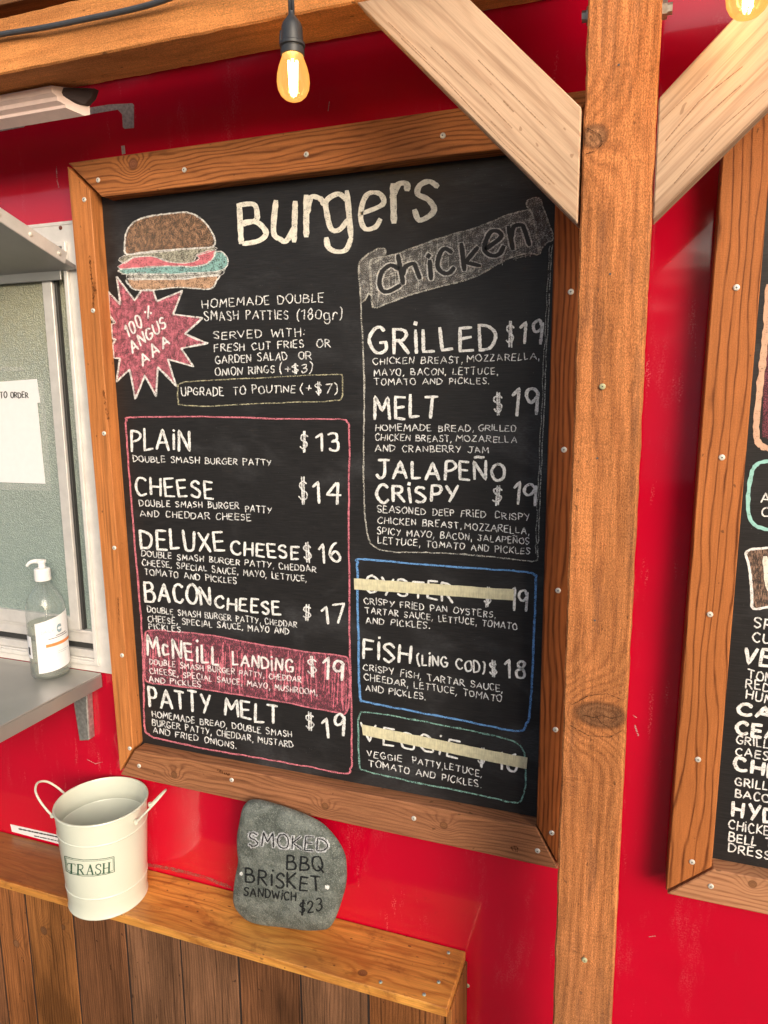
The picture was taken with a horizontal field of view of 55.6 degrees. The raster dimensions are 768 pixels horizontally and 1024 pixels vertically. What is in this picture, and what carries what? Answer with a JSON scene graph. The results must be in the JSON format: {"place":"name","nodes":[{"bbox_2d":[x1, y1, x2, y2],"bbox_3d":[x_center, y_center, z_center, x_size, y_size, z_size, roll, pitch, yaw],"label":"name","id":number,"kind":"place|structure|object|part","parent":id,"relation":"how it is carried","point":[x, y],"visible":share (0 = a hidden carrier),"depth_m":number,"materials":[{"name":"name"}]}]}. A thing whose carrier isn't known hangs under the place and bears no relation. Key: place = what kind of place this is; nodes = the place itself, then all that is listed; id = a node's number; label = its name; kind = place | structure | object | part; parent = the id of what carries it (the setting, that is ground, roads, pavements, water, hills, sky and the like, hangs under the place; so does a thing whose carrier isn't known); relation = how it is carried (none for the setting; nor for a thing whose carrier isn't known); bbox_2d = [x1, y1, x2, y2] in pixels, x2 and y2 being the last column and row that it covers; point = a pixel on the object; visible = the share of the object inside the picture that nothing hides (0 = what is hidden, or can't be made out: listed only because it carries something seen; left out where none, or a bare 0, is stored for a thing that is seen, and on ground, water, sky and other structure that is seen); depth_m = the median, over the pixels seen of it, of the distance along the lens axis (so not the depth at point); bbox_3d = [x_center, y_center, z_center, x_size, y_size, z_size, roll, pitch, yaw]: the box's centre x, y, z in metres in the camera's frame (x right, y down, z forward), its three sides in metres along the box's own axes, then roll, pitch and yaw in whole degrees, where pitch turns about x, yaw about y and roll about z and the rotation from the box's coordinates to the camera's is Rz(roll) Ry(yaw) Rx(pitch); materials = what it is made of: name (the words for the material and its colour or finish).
{"place":"outdoors","nodes":[
{"label":"outdoors","id":0,"kind":"place"},
{"label":"ground","id":1,"kind":"structure","parent":0,"visible":0},
{"bbox_2d":[0,832,466,1023],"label":"bar ledge","id":2,"kind":"object","parent":1,"relation":"on","point":[168,949],"visible":0.99,"depth_m":1.59,"materials":[{"name":"brown wood"}]},
{"bbox_2d":[34,776,166,920],"bbox_3d":[-0.631,0.743,1.645,0.266,0.267,0.201,-5,11,-26],"label":"trash bucket","id":3,"kind":"object","parent":2,"relation":"on","point":[101,828],"visible":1,"depth_m":1.59,"materials":[{"name":"beige metal"}]},
{"bbox_2d":[233,799,346,930],"bbox_3d":[-0.202,0.746,1.516,0.266,0.289,0.042,3,10,20],"label":"painted stone","id":4,"kind":"object","parent":2,"relation":"on","point":[291,872],"visible":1,"depth_m":1.50,"materials":[{"name":"grey stone"}]},
{"bbox_2d":[0,0,767,1023],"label":"food trailer","id":5,"kind":"object","parent":1,"relation":"on","point":[678,958],"visible":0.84,"depth_m":1.43,"materials":[{"name":"red paint"}]},
{"bbox_2d":[0,379,44,483],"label":"paper notice","id":6,"kind":"object","parent":5,"relation":"attached to","point":[21,457],"visible":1,"depth_m":1.67,"materials":[{"name":"white paper"}]},
{"bbox_2d":[10,824,58,843],"bbox_3d":[-0.881,0.824,1.863,0.190,0.025,0.001,3,10,20],"label":"paper sticker","id":7,"kind":"object","parent":5,"relation":"attached to","point":[49,837],"visible":0.88,"depth_m":1.87,"materials":[{"name":"white paper"}]},
{"bbox_3d":[-1.326,-0.597,1.447,1.240,0.214,0.591,3,10,20],"label":"hatch door","id":8,"kind":"part","parent":5,"relation":"part of","materials":[{"name":"grey metal"}]},
{"bbox_2d":[25,559,70,679],"bbox_3d":[-0.773,0.241,1.669,0.086,0.275,0.085,3,10,20],"label":"sanitiser bottle","id":9,"kind":"object","parent":5,"relation":"on","point":[52,644],"visible":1,"depth_m":1.64,"materials":[{"name":"white plastic"}]},
{"bbox_3d":[-1.204,-0.148,1.817,1.224,1.000,0.034,3,10,20],"label":"serving window","id":10,"kind":"part","parent":5,"relation":"part of","materials":[{"name":"white paint"}]},
{"bbox_2d":[68,91,584,868],"bbox_3d":[-0.141,-0.022,1.415,1.014,1.323,0.054,3,10,20],"label":"menu board","id":11,"kind":"object","parent":5,"relation":"attached to","point":[330,373],"visible":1,"depth_m":1.39,"materials":[{"name":"wood"}]},
{"bbox_2d":[666,113,767,913],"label":"menu board","id":12,"kind":"object","parent":5,"relation":"attached to","point":[717,850],"visible":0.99,"depth_m":1.17,"materials":[{"name":"wood"}]},
{"bbox_2d":[0,0,767,1023],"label":"timber pergola","id":13,"kind":"object","parent":1,"relation":"on","point":[506,94],"visible":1,"depth_m":0.98,"materials":[{"name":"wood"}]},
{"bbox_2d":[0,85,98,129],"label":"strip light","id":14,"kind":"object","parent":13,"relation":"attached to","point":[37,105],"depth_m":1.27,"materials":[{"name":"white plastic"}]},
{"bbox_2d":[0,0,172,37],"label":"light cord","id":15,"kind":"object","parent":13,"relation":"attached to","point":[92,17],"visible":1,"depth_m":1.13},
{"bbox_2d":[277,0,309,102],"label":"festoon bulb","id":16,"kind":"object","parent":15,"relation":"hanging from","point":[292,44],"visible":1,"depth_m":0.98,"materials":[{"name":"yellow glass"}]},
{"bbox_2d":[725,0,767,21],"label":"festoon bulb","id":17,"kind":"object","parent":15,"relation":"hanging from","point":[733,14],"visible":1,"depth_m":0.78,"materials":[{"name":"yellow glass"}]}
]}

